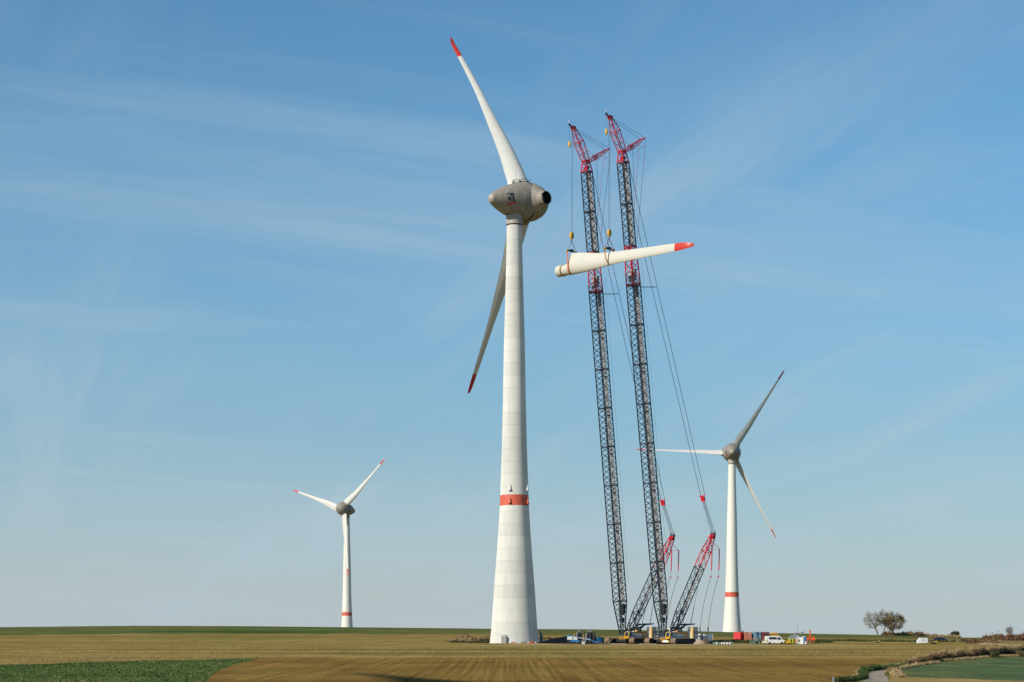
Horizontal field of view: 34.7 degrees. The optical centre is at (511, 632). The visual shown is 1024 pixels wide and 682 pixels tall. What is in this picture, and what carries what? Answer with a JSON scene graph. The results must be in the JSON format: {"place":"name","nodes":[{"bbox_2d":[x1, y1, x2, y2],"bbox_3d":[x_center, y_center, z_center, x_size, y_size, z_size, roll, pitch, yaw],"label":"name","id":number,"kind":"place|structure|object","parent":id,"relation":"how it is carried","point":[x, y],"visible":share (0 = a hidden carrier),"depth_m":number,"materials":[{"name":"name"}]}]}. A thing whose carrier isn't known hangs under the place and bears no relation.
{"place":"outdoors","nodes":[
{"label":"outdoors","id":0,"kind":"place"},
{"bbox_2d":[0,657,260,681],"bbox_3d":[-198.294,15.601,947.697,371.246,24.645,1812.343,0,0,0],"label":"leafy crop field","id":1,"kind":"structure","parent":0,"point":[128,675],"depth_m":230.62,"materials":[{"name":"green plant"}]},
{"bbox_2d":[0,626,980,638],"bbox_3d":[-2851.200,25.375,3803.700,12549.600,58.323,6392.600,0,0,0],"label":"crop field","id":2,"kind":"structure","parent":0,"point":[64,630],"depth_m":756.35,"materials":[{"name":"green plant"}]},
{"bbox_2d":[293,459,384,626],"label":"wind turbine","id":3,"kind":"object","parent":2,"relation":"on","point":[345,509],"visible":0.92,"depth_m":1430.96,"materials":[{"name":"paint"}]},
{"bbox_2d":[636,371,783,631],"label":"wind turbine","id":4,"kind":"object","parent":2,"relation":"on","point":[730,453],"visible":0.91,"depth_m":1052.18,"materials":[{"name":"paint"}]},
{"bbox_2d":[862,612,881,634],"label":"tree","id":5,"kind":"object","parent":2,"relation":"on","point":[870,620],"visible":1,"depth_m":794.48,"materials":[{"name":"brown plant"}]},
{"bbox_2d":[876,609,889,632],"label":"tree","id":6,"kind":"object","parent":2,"relation":"on","point":[882,617],"visible":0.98,"depth_m":799.25,"materials":[{"name":"brown plant"}]},
{"bbox_2d":[880,631,896,635],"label":"undergrowth","id":7,"kind":"object","parent":2,"relation":"on","point":[888,633],"visible":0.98,"depth_m":793.61,"materials":[{"name":"brown plant"}]},
{"bbox_2d":[883,611,905,631],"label":"tree","id":8,"kind":"object","parent":2,"relation":"on","point":[900,620],"visible":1,"depth_m":795.98,"materials":[{"name":"brown plant"}]},
{"bbox_2d":[906,629,923,635],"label":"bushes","id":9,"kind":"object","parent":2,"relation":"on","point":[919,634],"visible":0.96,"depth_m":817.70,"materials":[{"name":"brown plant"}]},
{"bbox_2d":[890,631,961,637],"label":"dry strip","id":10,"kind":"object","parent":2,"relation":"on","point":[902,633],"visible":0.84,"depth_m":825.99,"materials":[{"name":"brown plant"}]},
{"bbox_2d":[950,630,959,634],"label":"tree","id":11,"kind":"object","parent":2,"relation":"on","point":[955,632],"visible":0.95,"depth_m":844.15,"materials":[{"name":"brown plant"}]},
{"bbox_2d":[0,633,1002,664],"bbox_3d":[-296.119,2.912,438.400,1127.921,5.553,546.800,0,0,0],"label":"stubble field","id":12,"kind":"structure","parent":0,"point":[298,641],"depth_m":405.30,"materials":[{"name":"brown plant"}]},
{"bbox_2d":[445,633,490,642],"bbox_3d":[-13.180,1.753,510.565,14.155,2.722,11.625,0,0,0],"label":"brush","id":13,"kind":"object","parent":12,"relation":"on","point":[472,639],"visible":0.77,"depth_m":508.77,"materials":[{"name":"brown plant"}]},
{"bbox_2d":[450,640,489,642],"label":"brush","id":14,"kind":"object","parent":12,"relation":"on","point":[459,641],"visible":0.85,"depth_m":503.75,"materials":[{"name":"plant"}]},
{"bbox_2d":[450,38,550,642],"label":"wind turbine","id":15,"kind":"object","parent":12,"relation":"on","point":[520,201],"visible":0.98,"depth_m":497.00,"materials":[{"name":"beige concrete"}]},
{"bbox_2d":[501,635,506,642],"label":"door porch","id":16,"kind":"structure","parent":15,"relation":"in","point":[503,638],"depth_m":492.22,"materials":[{"name":"white metal"}]},
{"bbox_2d":[544,640,712,644],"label":"crane pad","id":17,"kind":"object","parent":12,"relation":"on","point":[589,644],"visible":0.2,"depth_m":491.19,"materials":[{"name":"soil"}]},
{"bbox_2d":[539,636,597,642],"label":"soil heap","id":18,"kind":"object","parent":17,"relation":"on","point":[560,640],"visible":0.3,"depth_m":509.06,"materials":[{"name":"black soil"}]},
{"bbox_2d":[567,635,601,643],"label":"boom lift","id":19,"kind":"object","parent":17,"relation":"on","point":[570,638],"visible":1,"depth_m":491.17,"materials":[{"name":"metal"}]},
{"bbox_2d":[596,637,604,642],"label":"machine","id":20,"kind":"object","parent":17,"relation":"on","point":[599,639],"visible":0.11,"depth_m":517.18,"materials":[{"name":"blue metal"}]},
{"bbox_2d":[568,120,678,643],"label":"crawler crane","id":21,"kind":"object","parent":17,"relation":"on","point":[636,635],"visible":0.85,"depth_m":502.25,"materials":[{"name":"paint"}]},
{"bbox_2d":[566,241,576,274],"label":"lifting beam","id":22,"kind":"structure","parent":21,"relation":"hanging from","point":[570,250],"depth_m":490.04,"materials":[{"name":"metal"}]},
{"bbox_2d":[555,242,693,276],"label":"turbine blade","id":23,"kind":"object","parent":22,"relation":"hanging from","point":[578,263],"visible":1,"depth_m":478.91,"materials":[{"name":"white plastic"}]},
{"bbox_2d":[605,110,719,643],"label":"crawler crane","id":24,"kind":"object","parent":17,"relation":"on","point":[674,635],"visible":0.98,"depth_m":491.04,"materials":[{"name":"paint"}]},
{"bbox_2d":[604,240,614,265],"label":"lifting beam","id":25,"kind":"structure","parent":24,"relation":"hanging from","point":[609,248],"depth_m":478.24,"materials":[{"name":"metal"}]},
{"bbox_2d":[694,640,705,643],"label":"gravel heap","id":26,"kind":"object","parent":17,"relation":"on","point":[700,642],"visible":0.7,"depth_m":491.38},
{"bbox_2d":[713,641,733,643],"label":"pipe stack","id":27,"kind":"object","parent":17,"relation":"on","point":[731,642],"visible":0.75,"depth_m":485.96,"materials":[{"name":"white paint"}]},
{"bbox_2d":[734,632,743,639],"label":"shipping container","id":28,"kind":"object","parent":12,"relation":"on","point":[739,635],"visible":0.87,"depth_m":548.08,"materials":[{"name":"metal"}]},
{"bbox_2d":[744,632,751,639],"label":"shipping container","id":29,"kind":"object","parent":12,"relation":"on","point":[747,635],"visible":0.9,"depth_m":547.93,"materials":[{"name":"metal"}]},
{"bbox_2d":[752,632,760,639],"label":"shipping container","id":30,"kind":"object","parent":12,"relation":"on","point":[757,634],"visible":0.82,"depth_m":547.96,"materials":[{"name":"metal"}]},
{"bbox_2d":[761,632,768,639],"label":"shipping container","id":31,"kind":"object","parent":12,"relation":"on","point":[763,634],"visible":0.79,"depth_m":547.94,"materials":[{"name":"red metal"}]},
{"bbox_2d":[711,639,833,642],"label":"weeds","id":32,"kind":"object","parent":12,"relation":"on","point":[760,641],"visible":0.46,"depth_m":511.35,"materials":[{"name":"green plant"}]},
{"bbox_2d":[764,636,784,643],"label":"minibus","id":33,"kind":"object","parent":12,"relation":"on","point":[775,639],"visible":0.98,"depth_m":491.04,"materials":[{"name":"white paint"}]},
{"bbox_2d":[788,634,798,638],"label":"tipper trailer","id":34,"kind":"object","parent":12,"relation":"on","point":[793,636],"visible":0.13,"depth_m":519.00,"materials":[{"name":"metal"}]},
{"bbox_2d":[798,637,806,643],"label":"site cabinet","id":35,"kind":"object","parent":12,"relation":"on","point":[803,640],"visible":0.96,"depth_m":492.08,"materials":[{"name":"white paint"}]},
{"bbox_2d":[807,630,815,643],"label":"cross frame","id":36,"kind":"object","parent":12,"relation":"on","point":[809,638],"visible":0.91,"depth_m":504.80,"materials":[{"name":"orange metal"}]},
{"bbox_2d":[786,639,956,641],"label":"weeds","id":37,"kind":"object","parent":12,"relation":"on","point":[885,640],"visible":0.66,"depth_m":520.78,"materials":[{"name":"green plant"}]},
{"bbox_2d":[933,637,947,640],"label":"parked car","id":38,"kind":"object","parent":12,"relation":"on","point":[938,638],"visible":0.74,"depth_m":519.14,"materials":[{"name":"blue paint"}]},
{"bbox_2d":[0,0,1023,637],"label":"sky","id":39,"kind":"structure","parent":0,"point":[252,251],"materials":[{"name":"blue"}]},
{"bbox_2d":[207,657,906,681],"bbox_3d":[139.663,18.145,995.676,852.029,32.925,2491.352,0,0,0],"label":"ploughed field","id":40,"kind":"structure","parent":0,"point":[473,670],"depth_m":240.59,"materials":[{"name":"soil"}]},
{"bbox_2d":[575,630,581,643],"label":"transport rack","id":41,"kind":"object","parent":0,"point":[579,634],"visible":0.69,"depth_m":499.61,"materials":[{"name":"metal"}]},
{"bbox_2d":[584,629,595,643],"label":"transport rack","id":42,"kind":"object","parent":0,"point":[590,635],"visible":0.92,"depth_m":499.44,"materials":[{"name":"metal"}]},
{"bbox_2d":[489,644,903,645],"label":"haul track","id":43,"kind":"structure","parent":0,"point":[704,645],"depth_m":451.90,"materials":[{"name":"brown soil"}]},
{"bbox_2d":[750,636,759,643],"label":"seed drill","id":44,"kind":"object","parent":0,"point":[756,640],"visible":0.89,"depth_m":489.65,"materials":[{"name":"metal"}]},
{"bbox_2d":[861,669,888,681],"bbox_3d":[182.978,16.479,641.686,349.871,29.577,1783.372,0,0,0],"label":"road","id":45,"kind":"structure","parent":0,"point":[877,676],"depth_m":204.91,"materials":[{"name":"grey asphalt"}]},
{"bbox_2d":[885,667,905,677],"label":"verge","id":46,"kind":"structure","parent":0,"point":[896,672],"depth_m":211.68,"materials":[{"name":"beige plant"}]},
{"bbox_2d":[916,638,927,642],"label":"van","id":47,"kind":"object","parent":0,"point":[921,640],"visible":0.98,"depth_m":499.01,"materials":[{"name":"white paint"}]},
{"bbox_2d":[850,656,1015,681],"bbox_3d":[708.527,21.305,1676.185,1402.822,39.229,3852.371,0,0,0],"label":"grass verge","id":48,"kind":"object","parent":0,"point":[887,673],"depth_m":284.89,"materials":[{"name":"green plant"}]},
{"bbox_2d":[831,663,910,681],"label":"verge","id":49,"kind":"structure","parent":48,"relation":"on","point":[864,671],"depth_m":206.73,"materials":[{"name":"green plant"}]},
{"bbox_2d":[902,644,1023,663],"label":"hedge bank","id":50,"kind":"structure","parent":48,"relation":"on","point":[949,655],"depth_m":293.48,"materials":[{"name":"plant"}]},
{"bbox_2d":[939,654,1015,660],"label":"hedge bank","id":51,"kind":"structure","parent":48,"relation":"on","point":[964,657],"depth_m":302.52,"materials":[{"name":"beige plant"}]},
{"bbox_2d":[989,650,1000,657],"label":"hedge bank","id":52,"kind":"structure","parent":48,"relation":"on","point":[994,655],"depth_m":312.25,"materials":[{"name":"green plant"}]},
{"bbox_2d":[1016,650,1023,656],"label":"hedge bank","id":53,"kind":"structure","parent":48,"relation":"on","point":[1020,653],"depth_m":321.25,"materials":[{"name":"brown plant"}]},
{"bbox_2d":[889,672,1023,681],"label":"dry field margin","id":54,"kind":"object","parent":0,"point":[906,679],"visible":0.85,"depth_m":194.81,"materials":[{"name":"brown plant"}]},
{"bbox_2d":[900,657,1023,680],"bbox_3d":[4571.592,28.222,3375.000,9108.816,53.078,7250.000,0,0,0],"label":"winter crop field","id":55,"kind":"structure","parent":0,"point":[1010,668],"depth_m":236.54,"materials":[{"name":"green plant"}]},
{"bbox_2d":[898,660,941,668],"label":"verge","id":56,"kind":"structure","parent":55,"relation":"on","point":[904,666],"depth_m":259.96,"materials":[{"name":"beige plant"}]},
{"bbox_2d":[948,639,1023,646],"bbox_3d":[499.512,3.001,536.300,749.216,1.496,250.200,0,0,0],"label":"rough slope","id":57,"kind":"structure","parent":0,"point":[1021,642],"depth_m":508.69,"materials":[{"name":"brown plant"}]},
{"bbox_2d":[965,638,982,642],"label":"thicket","id":58,"kind":"object","parent":57,"relation":"on","point":[974,640],"visible":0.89,"depth_m":496.94,"materials":[{"name":"brown plant"}]},
{"bbox_2d":[982,637,998,642],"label":"thicket","id":59,"kind":"object","parent":57,"relation":"on","point":[992,640],"visible":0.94,"depth_m":504.59,"materials":[{"name":"brown plant"}]},
{"bbox_2d":[980,632,1001,639],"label":"thicket","id":60,"kind":"object","parent":57,"relation":"on","point":[995,636],"visible":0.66,"depth_m":557.46,"materials":[{"name":"brown plant"}]},
{"bbox_2d":[977,642,1022,645],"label":"thicket","id":61,"kind":"object","parent":57,"relation":"on","point":[997,644],"visible":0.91,"depth_m":449.96,"materials":[{"name":"brown plant"}]},
{"bbox_2d":[1005,625,1013,633],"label":"tree","id":62,"kind":"object","parent":57,"relation":"on","point":[1009,630],"visible":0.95,"depth_m":544.80,"materials":[{"name":"brown plant"}]},
{"bbox_2d":[1000,631,1023,640],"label":"thicket","id":63,"kind":"object","parent":57,"relation":"on","point":[1012,637],"visible":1,"depth_m":538.23,"materials":[{"name":"brown plant"}]}
]}

